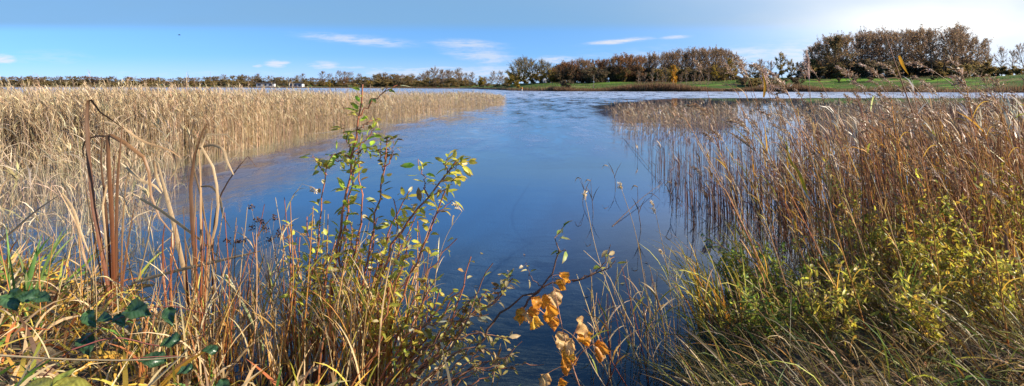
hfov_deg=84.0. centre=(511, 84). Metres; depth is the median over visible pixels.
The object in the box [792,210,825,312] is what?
reed
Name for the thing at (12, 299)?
bramble
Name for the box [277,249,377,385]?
dry sedge tuft
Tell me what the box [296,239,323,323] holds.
grass stalk
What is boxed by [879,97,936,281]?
reed
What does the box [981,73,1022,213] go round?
reed
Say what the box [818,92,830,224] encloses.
reed
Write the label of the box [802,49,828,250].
reed
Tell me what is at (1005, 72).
bush
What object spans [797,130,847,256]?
reed
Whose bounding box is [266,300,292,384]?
grass stalk
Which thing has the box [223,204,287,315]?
seed stalk
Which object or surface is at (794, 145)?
reed
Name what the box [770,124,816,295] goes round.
reed
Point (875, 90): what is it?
reed
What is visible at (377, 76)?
leafy tree
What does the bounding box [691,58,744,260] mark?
reed
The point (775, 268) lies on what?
leafy shrub
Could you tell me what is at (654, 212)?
grass stalk
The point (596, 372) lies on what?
grass stalk
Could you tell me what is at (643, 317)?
grass stalk
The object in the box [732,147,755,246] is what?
reed
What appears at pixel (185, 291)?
grass stalk
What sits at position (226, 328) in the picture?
grass stalk
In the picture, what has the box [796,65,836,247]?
reed
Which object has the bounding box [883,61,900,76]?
bush
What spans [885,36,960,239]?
reed
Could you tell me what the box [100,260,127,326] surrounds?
grass stalk
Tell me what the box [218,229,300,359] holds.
dry sedge tuft
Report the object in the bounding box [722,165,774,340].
reed
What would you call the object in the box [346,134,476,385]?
willow sapling
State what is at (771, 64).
oak tree
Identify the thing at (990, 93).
reed
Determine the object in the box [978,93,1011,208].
reed
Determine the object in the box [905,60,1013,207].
reed
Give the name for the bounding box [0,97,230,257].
shallow reeds
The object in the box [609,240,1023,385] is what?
rough grass
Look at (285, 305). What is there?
dry sedge tuft
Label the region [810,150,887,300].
reed
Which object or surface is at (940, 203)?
reed
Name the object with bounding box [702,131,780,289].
reed
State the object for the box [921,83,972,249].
reed
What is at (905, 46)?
bare tree
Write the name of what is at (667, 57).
oak tree
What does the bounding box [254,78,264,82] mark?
bush
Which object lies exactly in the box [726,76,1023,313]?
thicket reeds
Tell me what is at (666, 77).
birch tree
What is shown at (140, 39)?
sky
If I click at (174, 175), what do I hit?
reed
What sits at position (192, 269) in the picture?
grass stalk
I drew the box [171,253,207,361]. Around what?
grass stalk
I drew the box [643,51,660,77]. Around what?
oak tree
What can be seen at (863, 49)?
bare tree
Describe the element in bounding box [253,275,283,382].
grass stalk
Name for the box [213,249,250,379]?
grass stalk
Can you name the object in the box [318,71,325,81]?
bare tree
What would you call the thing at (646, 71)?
bush
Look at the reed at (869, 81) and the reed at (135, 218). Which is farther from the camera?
the reed at (869, 81)
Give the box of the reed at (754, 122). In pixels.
[743,116,806,289]
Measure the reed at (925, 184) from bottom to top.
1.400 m
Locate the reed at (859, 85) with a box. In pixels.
[849,80,880,176]
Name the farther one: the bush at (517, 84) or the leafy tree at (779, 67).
the leafy tree at (779, 67)
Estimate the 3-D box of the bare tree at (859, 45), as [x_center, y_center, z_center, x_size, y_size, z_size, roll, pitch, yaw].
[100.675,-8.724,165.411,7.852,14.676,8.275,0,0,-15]
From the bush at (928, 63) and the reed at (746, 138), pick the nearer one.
the reed at (746, 138)
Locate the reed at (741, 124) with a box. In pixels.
[726,117,805,310]
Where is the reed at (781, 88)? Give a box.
[765,69,869,340]
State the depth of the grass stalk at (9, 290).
3.31 m
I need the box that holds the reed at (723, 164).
[710,125,778,335]
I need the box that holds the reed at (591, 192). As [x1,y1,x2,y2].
[584,179,598,207]
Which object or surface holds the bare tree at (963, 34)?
on the bank
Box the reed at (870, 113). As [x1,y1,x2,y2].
[864,110,915,238]
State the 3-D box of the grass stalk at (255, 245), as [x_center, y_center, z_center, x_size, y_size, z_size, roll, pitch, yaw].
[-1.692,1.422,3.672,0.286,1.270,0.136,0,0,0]
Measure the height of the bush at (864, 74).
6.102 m
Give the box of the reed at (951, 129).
[939,124,989,256]
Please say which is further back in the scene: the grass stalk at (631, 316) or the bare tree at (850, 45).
the bare tree at (850, 45)
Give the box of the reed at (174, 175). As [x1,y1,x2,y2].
[174,139,186,208]
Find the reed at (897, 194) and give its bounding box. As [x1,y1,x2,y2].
[858,123,932,271]
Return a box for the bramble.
[0,287,229,385]
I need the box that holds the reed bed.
[0,71,506,189]
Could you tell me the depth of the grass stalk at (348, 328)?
3.31 m
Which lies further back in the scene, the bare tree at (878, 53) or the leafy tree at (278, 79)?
the leafy tree at (278, 79)
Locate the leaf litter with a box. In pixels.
[0,266,1023,385]
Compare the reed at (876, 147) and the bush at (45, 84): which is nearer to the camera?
the reed at (876, 147)
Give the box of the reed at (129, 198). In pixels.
[118,165,141,235]
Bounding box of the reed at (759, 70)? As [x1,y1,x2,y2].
[753,64,805,263]
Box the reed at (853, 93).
[852,91,892,222]
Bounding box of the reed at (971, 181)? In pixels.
[916,98,1020,269]
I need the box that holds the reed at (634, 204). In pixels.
[612,183,661,226]
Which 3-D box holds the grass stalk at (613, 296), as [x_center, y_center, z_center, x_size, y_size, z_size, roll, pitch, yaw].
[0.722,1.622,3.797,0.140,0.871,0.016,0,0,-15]
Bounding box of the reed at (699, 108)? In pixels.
[684,102,720,166]
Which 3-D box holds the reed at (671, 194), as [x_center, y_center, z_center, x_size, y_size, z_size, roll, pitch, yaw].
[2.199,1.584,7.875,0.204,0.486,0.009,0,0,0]
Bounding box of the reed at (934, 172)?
[925,165,1013,325]
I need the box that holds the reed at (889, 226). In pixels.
[865,158,911,294]
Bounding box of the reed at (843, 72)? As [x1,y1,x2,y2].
[834,65,890,217]
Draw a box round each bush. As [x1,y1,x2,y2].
[40,81,53,86]
[61,81,70,85]
[81,78,97,85]
[107,82,122,86]
[200,80,217,85]
[229,81,239,85]
[240,82,253,85]
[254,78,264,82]
[293,79,307,82]
[347,83,358,86]
[375,79,391,86]
[390,80,406,86]
[424,77,437,86]
[443,77,459,85]
[450,80,469,85]
[477,76,485,86]
[504,71,515,83]
[513,80,519,87]
[528,73,539,82]
[545,76,555,82]
[553,72,564,82]
[558,66,579,82]
[560,80,573,87]
[565,73,574,82]
[576,69,586,82]
[582,66,610,82]
[582,72,591,82]
[596,71,609,82]
[604,65,617,81]
[614,67,631,81]
[625,75,641,81]
[628,66,645,81]
[641,67,653,81]
[647,68,679,81]
[675,67,694,80]
[676,67,690,81]
[684,68,698,80]
[689,68,706,80]
[737,76,747,84]
[746,80,756,86]
[747,77,762,85]
[749,72,760,77]
[788,76,802,85]
[796,59,827,78]
[810,69,825,78]
[825,67,838,76]
[830,69,844,77]
[835,59,854,77]
[851,61,872,77]
[855,58,883,77]
[875,60,900,77]
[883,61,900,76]
[898,64,910,77]
[906,63,927,76]
[911,61,934,76]
[917,63,937,76]
[928,68,948,76]
[936,61,953,74]
[946,63,981,77]
[971,68,983,76]
[972,61,998,76]
[989,65,1007,76]
[1000,65,1019,75]
[1009,67,1023,74]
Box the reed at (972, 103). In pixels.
[963,93,1023,289]
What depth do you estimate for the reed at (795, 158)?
6.71 m
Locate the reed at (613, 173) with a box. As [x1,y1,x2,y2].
[602,164,619,191]
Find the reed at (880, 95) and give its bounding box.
[877,92,945,250]
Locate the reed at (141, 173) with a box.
[136,136,141,216]
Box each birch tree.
[662,67,669,83]
[669,65,678,84]
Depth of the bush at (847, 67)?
163.80 m
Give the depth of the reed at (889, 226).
3.53 m
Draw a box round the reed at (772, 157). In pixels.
[755,128,784,221]
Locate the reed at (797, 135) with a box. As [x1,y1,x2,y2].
[759,84,817,246]
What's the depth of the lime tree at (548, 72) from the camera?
173.03 m
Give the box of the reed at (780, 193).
[747,136,811,256]
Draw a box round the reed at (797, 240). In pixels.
[781,195,818,309]
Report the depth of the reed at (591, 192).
7.75 m
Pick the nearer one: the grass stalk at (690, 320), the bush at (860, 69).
the grass stalk at (690, 320)
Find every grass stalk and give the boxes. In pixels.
[0,246,24,348]
[4,293,23,335]
[5,237,29,288]
[12,253,41,337]
[26,243,71,334]
[33,241,51,321]
[38,235,60,346]
[38,261,40,340]
[55,279,77,341]
[59,237,90,324]
[64,292,90,338]
[70,261,106,311]
[71,245,104,332]
[75,252,79,328]
[78,237,86,336]
[79,242,94,316]
[83,225,113,350]
[91,232,96,301]
[94,238,107,309]
[94,284,124,350]
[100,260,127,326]
[100,322,131,345]
[108,249,130,332]
[112,279,112,317]
[124,241,153,321]
[128,263,163,347]
[129,257,157,336]
[140,248,156,318]
[141,259,175,346]
[156,252,168,319]
[157,242,177,326]
[163,241,179,316]
[163,253,181,333]
[167,252,190,328]
[169,227,189,359]
[170,248,217,323]
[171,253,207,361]
[180,274,198,352]
[186,233,205,345]
[188,217,208,362]
[189,280,216,375]
[191,219,207,364]
[191,244,192,327]
[192,304,214,364]
[199,246,213,341]
[201,273,209,368]
[202,262,245,380]
[204,222,224,330]
[204,240,235,380]
[209,232,227,364]
[209,236,243,331]
[210,218,236,313]
[212,213,229,373]
[212,241,243,340]
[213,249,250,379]
[222,228,236,329]
[226,307,255,375]
[228,256,243,313]
[233,204,271,299]
[233,276,251,355]
[239,207,247,374]
[239,256,284,352]
[249,234,269,385]
[250,309,275,385]
[252,232,272,315]
[253,265,260,324]
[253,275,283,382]
[255,305,279,384]
[261,256,282,338]
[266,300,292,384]
[269,225,310,340]
[270,236,296,351]
[272,284,322,381]
[273,237,287,351]
[274,184,318,323]
[275,197,301,325]
[275,230,284,323]
[277,202,304,376]
[284,197,298,358]
[291,283,300,382]
[293,206,327,382]
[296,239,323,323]
[302,210,324,299]
[313,215,324,381]
[320,223,333,341]
[331,225,365,382]
[332,291,349,357]
[337,271,352,380]
[345,222,361,360]
[349,223,368,360]
[351,291,369,375]
[358,268,385,382]
[366,243,375,357]
[376,281,401,376]
[378,230,396,318]
[398,247,423,345]
[406,250,439,383]
[411,221,417,360]
[413,304,455,384]
[418,224,428,344]
[433,202,461,301]
[552,335,583,385]
[561,328,607,385]
[576,274,615,385]
[582,190,646,376]
[583,250,665,381]
[583,276,594,361]
[587,264,607,339]
[587,335,628,385]
[590,269,612,382]
[590,293,612,378]
[590,299,629,385]
[591,316,626,385]
[593,294,621,382]
[604,300,637,355]
[606,301,627,385]
[610,261,628,346]
[610,278,632,354]
[616,342,637,371]
[617,182,657,363]
[618,284,644,353]
[619,293,640,372]
[621,265,649,385]
[622,277,658,363]
[623,275,648,375]
[626,260,642,360]
[627,280,652,377]
[630,286,639,357]
[634,307,647,351]
[639,324,650,368]
[641,272,677,363]
[641,336,666,385]
[642,265,675,382]
[642,283,663,355]
[643,308,654,379]
[644,277,677,371]
[645,294,668,354]
[648,200,675,352]
[654,288,671,373]
[654,311,678,371]
[655,285,674,367]
[659,249,691,343]
[666,297,679,354]
[669,257,690,376]
[670,280,702,382]
[677,298,679,346]
[677,335,688,383]
[693,269,715,378]
[695,295,715,361]
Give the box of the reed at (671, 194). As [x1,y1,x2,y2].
[665,181,675,215]
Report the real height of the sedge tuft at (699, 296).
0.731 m
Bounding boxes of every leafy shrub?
[700,233,772,318]
[715,266,808,354]
[741,239,829,320]
[789,254,869,357]
[791,225,848,307]
[817,237,895,328]
[822,157,976,301]
[827,185,949,284]
[834,199,911,302]
[848,265,999,368]
[878,220,986,319]
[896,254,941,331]
[915,175,1012,317]
[943,219,1023,339]
[969,158,1023,297]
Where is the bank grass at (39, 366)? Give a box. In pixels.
[0,232,520,385]
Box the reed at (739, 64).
[730,59,783,270]
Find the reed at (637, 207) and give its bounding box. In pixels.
[631,185,645,233]
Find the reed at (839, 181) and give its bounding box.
[817,124,880,305]
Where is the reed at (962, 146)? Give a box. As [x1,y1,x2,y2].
[954,142,1021,267]
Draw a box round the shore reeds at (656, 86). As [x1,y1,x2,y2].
[1,80,1023,92]
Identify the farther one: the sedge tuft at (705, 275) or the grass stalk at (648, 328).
the sedge tuft at (705, 275)
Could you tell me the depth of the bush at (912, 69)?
161.52 m
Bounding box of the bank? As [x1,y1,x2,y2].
[3,75,1023,92]
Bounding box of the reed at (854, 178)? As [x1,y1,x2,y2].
[846,172,903,270]
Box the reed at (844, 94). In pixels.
[843,93,877,228]
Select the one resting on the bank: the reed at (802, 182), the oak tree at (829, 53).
the oak tree at (829, 53)
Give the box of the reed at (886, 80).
[878,73,905,213]
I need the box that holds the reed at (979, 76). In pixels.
[974,73,1005,160]
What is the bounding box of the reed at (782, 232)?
[765,187,801,289]
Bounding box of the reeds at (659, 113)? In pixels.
[604,94,1022,130]
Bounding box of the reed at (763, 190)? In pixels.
[735,135,775,249]
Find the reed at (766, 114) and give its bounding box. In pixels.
[755,105,800,284]
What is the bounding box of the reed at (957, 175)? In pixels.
[948,169,1008,278]
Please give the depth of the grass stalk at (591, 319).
3.77 m
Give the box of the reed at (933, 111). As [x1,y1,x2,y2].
[920,103,1009,276]
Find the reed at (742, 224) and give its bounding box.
[684,117,793,341]
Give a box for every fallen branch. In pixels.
[0,324,186,360]
[148,349,187,385]
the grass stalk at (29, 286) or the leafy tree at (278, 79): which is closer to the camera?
the grass stalk at (29, 286)
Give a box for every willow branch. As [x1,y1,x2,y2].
[383,263,520,385]
[397,318,543,385]
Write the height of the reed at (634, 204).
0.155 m
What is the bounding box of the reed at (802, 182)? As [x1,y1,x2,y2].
[779,138,830,249]
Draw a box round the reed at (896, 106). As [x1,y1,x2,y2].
[890,103,926,243]
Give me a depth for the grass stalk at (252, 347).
3.20 m
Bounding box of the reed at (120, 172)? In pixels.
[111,141,124,208]
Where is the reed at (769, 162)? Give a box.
[760,155,831,293]
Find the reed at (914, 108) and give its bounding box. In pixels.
[907,104,956,219]
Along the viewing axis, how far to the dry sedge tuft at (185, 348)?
3.04 m
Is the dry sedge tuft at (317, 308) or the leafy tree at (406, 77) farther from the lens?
the leafy tree at (406, 77)
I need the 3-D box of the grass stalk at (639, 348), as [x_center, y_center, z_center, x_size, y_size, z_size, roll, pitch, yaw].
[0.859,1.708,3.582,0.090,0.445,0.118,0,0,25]
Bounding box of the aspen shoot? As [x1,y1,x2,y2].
[513,272,609,385]
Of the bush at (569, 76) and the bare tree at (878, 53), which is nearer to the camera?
the bare tree at (878, 53)
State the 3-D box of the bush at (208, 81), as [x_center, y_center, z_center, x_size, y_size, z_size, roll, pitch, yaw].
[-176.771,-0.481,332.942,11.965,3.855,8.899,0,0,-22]
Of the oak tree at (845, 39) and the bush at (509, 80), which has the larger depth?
the bush at (509, 80)
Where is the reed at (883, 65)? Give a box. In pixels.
[874,62,946,218]
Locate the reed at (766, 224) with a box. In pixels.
[738,145,797,326]
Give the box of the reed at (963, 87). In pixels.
[952,79,989,157]
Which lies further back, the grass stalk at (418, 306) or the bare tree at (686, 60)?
the bare tree at (686, 60)
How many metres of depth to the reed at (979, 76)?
6.88 m
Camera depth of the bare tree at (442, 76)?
254.24 m
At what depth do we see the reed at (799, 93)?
7.21 m
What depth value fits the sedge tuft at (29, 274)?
3.62 m
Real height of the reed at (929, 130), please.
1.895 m
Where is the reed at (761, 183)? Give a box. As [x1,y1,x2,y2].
[746,136,767,240]
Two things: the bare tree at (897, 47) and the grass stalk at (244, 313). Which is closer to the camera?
the grass stalk at (244, 313)
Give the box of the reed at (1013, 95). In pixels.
[1007,88,1023,176]
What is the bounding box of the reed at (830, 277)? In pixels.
[736,100,861,348]
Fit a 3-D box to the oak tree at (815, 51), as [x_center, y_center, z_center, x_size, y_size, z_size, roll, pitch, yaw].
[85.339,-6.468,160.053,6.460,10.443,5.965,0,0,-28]
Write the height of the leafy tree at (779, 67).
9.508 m
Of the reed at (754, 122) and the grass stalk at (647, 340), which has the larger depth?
the reed at (754, 122)
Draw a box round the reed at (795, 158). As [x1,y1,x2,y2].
[781,117,814,251]
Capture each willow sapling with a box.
[277,210,424,385]
[299,84,409,377]
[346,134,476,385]
[350,256,490,385]
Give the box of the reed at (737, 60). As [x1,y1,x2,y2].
[730,51,758,247]
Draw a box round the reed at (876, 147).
[866,144,914,225]
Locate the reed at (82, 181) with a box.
[68,149,101,231]
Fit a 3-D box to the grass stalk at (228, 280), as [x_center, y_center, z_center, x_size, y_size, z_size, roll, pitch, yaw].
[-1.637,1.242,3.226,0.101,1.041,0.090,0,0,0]
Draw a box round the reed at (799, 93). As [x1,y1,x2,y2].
[792,88,821,223]
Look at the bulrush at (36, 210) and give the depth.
4.80 m
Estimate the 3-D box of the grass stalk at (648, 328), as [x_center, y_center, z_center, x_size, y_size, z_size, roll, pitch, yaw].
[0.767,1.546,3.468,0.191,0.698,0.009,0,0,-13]
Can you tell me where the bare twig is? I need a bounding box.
[476,220,625,345]
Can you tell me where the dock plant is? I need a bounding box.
[25,368,91,385]
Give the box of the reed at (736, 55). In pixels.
[729,52,767,210]
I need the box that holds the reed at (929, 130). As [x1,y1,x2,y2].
[917,100,942,235]
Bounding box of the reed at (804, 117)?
[801,113,853,249]
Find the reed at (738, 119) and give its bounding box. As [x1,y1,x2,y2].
[729,116,812,253]
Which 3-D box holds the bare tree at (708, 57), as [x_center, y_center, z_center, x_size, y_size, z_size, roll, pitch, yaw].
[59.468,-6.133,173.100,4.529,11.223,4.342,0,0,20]
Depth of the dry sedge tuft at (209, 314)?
3.48 m
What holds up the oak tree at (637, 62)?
on the bank
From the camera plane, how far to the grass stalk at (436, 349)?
3.40 m
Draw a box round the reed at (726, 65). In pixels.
[716,62,760,260]
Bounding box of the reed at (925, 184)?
[900,161,943,305]
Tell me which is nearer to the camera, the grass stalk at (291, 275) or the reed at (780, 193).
the grass stalk at (291, 275)
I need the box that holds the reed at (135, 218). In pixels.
[121,197,138,248]
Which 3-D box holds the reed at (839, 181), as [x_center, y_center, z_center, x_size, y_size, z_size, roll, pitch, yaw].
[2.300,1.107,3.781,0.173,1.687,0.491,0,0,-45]
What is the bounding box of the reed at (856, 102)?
[846,95,891,269]
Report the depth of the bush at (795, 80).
145.11 m
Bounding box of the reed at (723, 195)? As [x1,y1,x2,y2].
[698,143,737,260]
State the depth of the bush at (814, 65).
158.10 m
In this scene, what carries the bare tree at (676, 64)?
on the bank
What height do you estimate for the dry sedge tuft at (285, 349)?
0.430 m
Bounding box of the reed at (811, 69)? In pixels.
[801,61,867,231]
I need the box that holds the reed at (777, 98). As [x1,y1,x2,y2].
[775,96,828,232]
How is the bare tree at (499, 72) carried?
on the bank
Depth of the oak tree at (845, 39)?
156.88 m
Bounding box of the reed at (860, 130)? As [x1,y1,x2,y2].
[857,124,879,294]
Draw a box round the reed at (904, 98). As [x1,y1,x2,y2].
[893,85,912,171]
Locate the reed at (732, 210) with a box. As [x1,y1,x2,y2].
[696,140,767,292]
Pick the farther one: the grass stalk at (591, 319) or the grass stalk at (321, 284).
the grass stalk at (591, 319)
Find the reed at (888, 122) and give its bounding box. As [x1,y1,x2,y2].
[880,116,928,238]
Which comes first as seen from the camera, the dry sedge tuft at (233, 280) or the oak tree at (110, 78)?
the dry sedge tuft at (233, 280)
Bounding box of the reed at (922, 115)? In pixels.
[911,100,942,190]
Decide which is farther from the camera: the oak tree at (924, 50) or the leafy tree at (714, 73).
the oak tree at (924, 50)
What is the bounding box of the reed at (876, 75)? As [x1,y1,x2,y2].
[858,63,944,277]
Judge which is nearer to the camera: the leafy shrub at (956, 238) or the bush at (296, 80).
the leafy shrub at (956, 238)
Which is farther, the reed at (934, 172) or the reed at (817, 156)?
the reed at (817, 156)
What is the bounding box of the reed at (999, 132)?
[989,116,1023,255]
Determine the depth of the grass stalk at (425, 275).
4.03 m
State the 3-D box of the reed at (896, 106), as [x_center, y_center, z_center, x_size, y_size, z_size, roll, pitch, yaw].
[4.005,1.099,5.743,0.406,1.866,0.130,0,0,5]
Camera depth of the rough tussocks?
149.46 m
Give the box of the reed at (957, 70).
[944,55,1023,349]
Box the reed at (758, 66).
[749,62,813,247]
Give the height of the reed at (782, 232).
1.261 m
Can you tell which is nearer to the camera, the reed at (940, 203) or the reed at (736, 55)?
the reed at (940, 203)
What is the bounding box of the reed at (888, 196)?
[881,193,934,278]
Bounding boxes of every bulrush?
[0,171,89,253]
[60,99,179,313]
[126,153,260,304]
[183,116,255,336]
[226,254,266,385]
[968,228,1023,333]
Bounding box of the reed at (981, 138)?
[972,134,1023,221]
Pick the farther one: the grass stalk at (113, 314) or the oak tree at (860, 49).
the oak tree at (860, 49)
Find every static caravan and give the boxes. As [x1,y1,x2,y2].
[256,83,275,86]
[289,83,303,86]
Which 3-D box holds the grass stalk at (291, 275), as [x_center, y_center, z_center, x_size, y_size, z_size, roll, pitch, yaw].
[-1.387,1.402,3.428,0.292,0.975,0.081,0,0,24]
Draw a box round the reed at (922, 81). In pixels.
[910,75,953,205]
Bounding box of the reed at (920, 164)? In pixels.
[899,110,936,276]
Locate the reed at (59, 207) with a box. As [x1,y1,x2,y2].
[48,174,70,243]
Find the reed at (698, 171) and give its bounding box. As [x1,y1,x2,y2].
[691,166,755,297]
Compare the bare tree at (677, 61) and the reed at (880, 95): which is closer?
the reed at (880, 95)
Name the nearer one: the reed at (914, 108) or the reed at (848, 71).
the reed at (914, 108)
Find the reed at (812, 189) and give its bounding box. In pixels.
[803,144,816,249]
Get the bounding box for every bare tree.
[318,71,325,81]
[335,69,343,79]
[438,69,445,81]
[488,71,495,86]
[496,70,503,82]
[650,54,661,81]
[655,55,666,69]
[664,50,675,67]
[669,51,679,67]
[670,53,682,69]
[681,52,690,67]
[688,50,697,68]
[694,49,709,76]
[703,47,713,71]
[711,48,723,79]
[720,48,732,72]
[721,50,730,79]
[803,47,817,59]
[814,38,824,63]
[825,36,848,67]
[841,32,867,61]
[841,33,856,62]
[851,32,879,62]
[861,31,882,64]
[864,33,897,62]
[877,28,906,63]
[880,31,910,62]
[882,28,914,77]
[891,29,913,73]
[905,30,929,61]
[907,30,936,60]
[912,28,948,74]
[925,24,942,64]
[928,28,969,72]
[938,24,971,74]
[941,31,977,64]
[957,35,985,66]
[976,49,993,68]
[980,42,996,66]
[994,44,1008,75]
[1006,50,1018,68]
[1013,43,1023,68]
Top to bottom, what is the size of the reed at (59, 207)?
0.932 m
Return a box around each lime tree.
[506,58,523,83]
[515,54,534,84]
[521,57,539,82]
[532,59,546,82]
[539,61,555,82]
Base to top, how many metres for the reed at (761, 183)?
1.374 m
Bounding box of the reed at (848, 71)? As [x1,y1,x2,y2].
[843,68,872,198]
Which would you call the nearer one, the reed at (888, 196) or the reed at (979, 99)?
the reed at (888, 196)
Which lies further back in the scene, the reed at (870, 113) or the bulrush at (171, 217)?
the reed at (870, 113)
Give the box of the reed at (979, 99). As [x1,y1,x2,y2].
[976,97,1021,171]
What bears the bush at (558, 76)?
on the bank
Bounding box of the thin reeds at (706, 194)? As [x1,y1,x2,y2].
[618,73,1023,246]
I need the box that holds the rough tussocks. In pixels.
[493,73,1023,89]
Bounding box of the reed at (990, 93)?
[986,88,1005,198]
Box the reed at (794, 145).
[766,68,806,247]
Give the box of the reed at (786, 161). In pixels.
[752,62,791,263]
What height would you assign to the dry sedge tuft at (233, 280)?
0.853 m
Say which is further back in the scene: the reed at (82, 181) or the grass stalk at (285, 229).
the reed at (82, 181)
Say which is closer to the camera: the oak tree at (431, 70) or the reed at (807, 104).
the reed at (807, 104)
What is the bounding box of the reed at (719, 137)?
[710,129,792,295]
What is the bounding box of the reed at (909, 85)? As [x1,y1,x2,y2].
[903,81,943,191]
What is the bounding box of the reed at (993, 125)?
[974,102,1019,179]
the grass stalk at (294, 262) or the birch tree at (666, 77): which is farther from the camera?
the birch tree at (666, 77)
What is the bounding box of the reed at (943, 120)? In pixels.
[932,106,962,203]
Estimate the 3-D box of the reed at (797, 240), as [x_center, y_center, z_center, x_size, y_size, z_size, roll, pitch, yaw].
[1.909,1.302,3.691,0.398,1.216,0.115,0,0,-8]
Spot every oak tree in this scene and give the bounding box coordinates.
[31,76,45,82]
[88,76,98,83]
[104,76,116,82]
[340,77,353,84]
[394,74,409,86]
[430,67,441,82]
[455,67,463,82]
[556,66,564,80]
[561,62,572,79]
[566,59,579,82]
[576,58,585,81]
[581,59,597,81]
[590,59,600,73]
[598,59,608,78]
[607,56,615,75]
[609,53,629,81]
[613,57,635,78]
[622,53,635,81]
[631,57,640,81]
[632,56,645,80]
[640,54,647,70]
[642,56,654,80]
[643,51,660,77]
[662,52,674,68]
[671,47,684,63]
[678,49,690,68]
[685,46,700,77]
[693,47,712,80]
[702,45,723,80]
[731,56,739,79]
[764,61,775,76]
[805,43,827,66]
[814,35,840,78]
[817,33,833,77]
[833,30,863,77]
[848,29,876,59]
[854,27,884,71]
[864,25,902,62]
[905,24,942,67]
[909,28,943,60]
[934,20,972,61]
[937,23,978,76]
[953,34,991,63]
[965,34,993,67]
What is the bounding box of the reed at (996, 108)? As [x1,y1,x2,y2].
[982,91,1023,186]
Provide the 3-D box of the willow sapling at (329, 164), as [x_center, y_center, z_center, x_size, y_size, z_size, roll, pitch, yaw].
[-0.984,0.979,3.513,0.725,1.958,0.255,0,0,18]
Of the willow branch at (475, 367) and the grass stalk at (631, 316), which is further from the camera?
the grass stalk at (631, 316)
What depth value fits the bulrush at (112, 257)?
4.30 m
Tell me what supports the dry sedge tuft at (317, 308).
on the leaf litter
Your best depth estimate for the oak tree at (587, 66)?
174.09 m
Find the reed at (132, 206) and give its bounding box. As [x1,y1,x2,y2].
[121,162,138,247]
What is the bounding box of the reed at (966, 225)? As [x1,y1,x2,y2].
[912,135,1019,330]
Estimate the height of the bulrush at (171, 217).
1.282 m
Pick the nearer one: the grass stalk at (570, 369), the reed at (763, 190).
the grass stalk at (570, 369)
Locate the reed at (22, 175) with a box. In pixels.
[18,140,23,221]
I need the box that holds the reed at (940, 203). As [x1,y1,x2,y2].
[928,171,964,275]
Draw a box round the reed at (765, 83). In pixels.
[760,70,824,249]
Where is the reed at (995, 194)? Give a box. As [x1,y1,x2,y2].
[986,190,1023,243]
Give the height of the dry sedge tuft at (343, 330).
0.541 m
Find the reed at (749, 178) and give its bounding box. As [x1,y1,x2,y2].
[731,132,757,244]
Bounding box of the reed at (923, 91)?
[918,82,932,127]
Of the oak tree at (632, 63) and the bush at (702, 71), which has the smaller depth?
the bush at (702, 71)
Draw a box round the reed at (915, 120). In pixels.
[905,108,961,338]
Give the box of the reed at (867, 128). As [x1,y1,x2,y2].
[855,113,905,272]
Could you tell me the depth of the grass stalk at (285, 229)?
3.70 m
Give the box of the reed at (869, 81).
[867,79,916,150]
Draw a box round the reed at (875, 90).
[869,87,902,239]
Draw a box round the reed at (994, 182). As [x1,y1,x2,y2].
[978,168,1023,297]
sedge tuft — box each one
[0,227,77,316]
[95,299,224,385]
[101,281,202,385]
[113,280,202,385]
[126,273,247,385]
[133,263,251,385]
[150,248,248,362]
[153,286,262,383]
[155,302,223,358]
[171,237,296,366]
[179,273,284,385]
[198,284,262,359]
[213,249,305,382]
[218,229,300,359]
[235,304,328,385]
[237,269,367,384]
[240,297,331,385]
[244,230,372,367]
[246,286,337,367]
[252,262,343,376]
[270,292,321,378]
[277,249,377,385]
[283,230,412,385]
[291,232,442,385]
[292,255,411,385]
[298,283,376,376]
[330,214,434,371]
[361,307,411,382]
[375,239,438,385]
[639,233,717,340]
[656,232,729,325]
[671,238,754,346]
[697,219,801,313]
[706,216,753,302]
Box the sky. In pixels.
[0,0,1023,83]
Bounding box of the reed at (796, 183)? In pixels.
[776,129,839,316]
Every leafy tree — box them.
[201,76,210,84]
[236,75,247,81]
[273,77,283,85]
[372,74,380,82]
[402,75,412,85]
[711,64,720,79]
[721,58,737,80]
[748,66,757,77]
[773,52,791,77]
[785,59,797,75]
[793,62,802,75]
[820,33,855,72]
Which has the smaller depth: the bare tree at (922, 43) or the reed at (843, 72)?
the reed at (843, 72)
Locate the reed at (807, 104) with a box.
[799,98,836,237]
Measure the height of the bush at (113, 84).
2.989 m
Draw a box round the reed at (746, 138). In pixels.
[743,134,779,276]
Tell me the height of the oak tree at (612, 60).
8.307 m
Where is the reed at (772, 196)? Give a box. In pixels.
[765,191,817,295]
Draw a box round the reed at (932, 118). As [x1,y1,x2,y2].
[874,77,942,166]

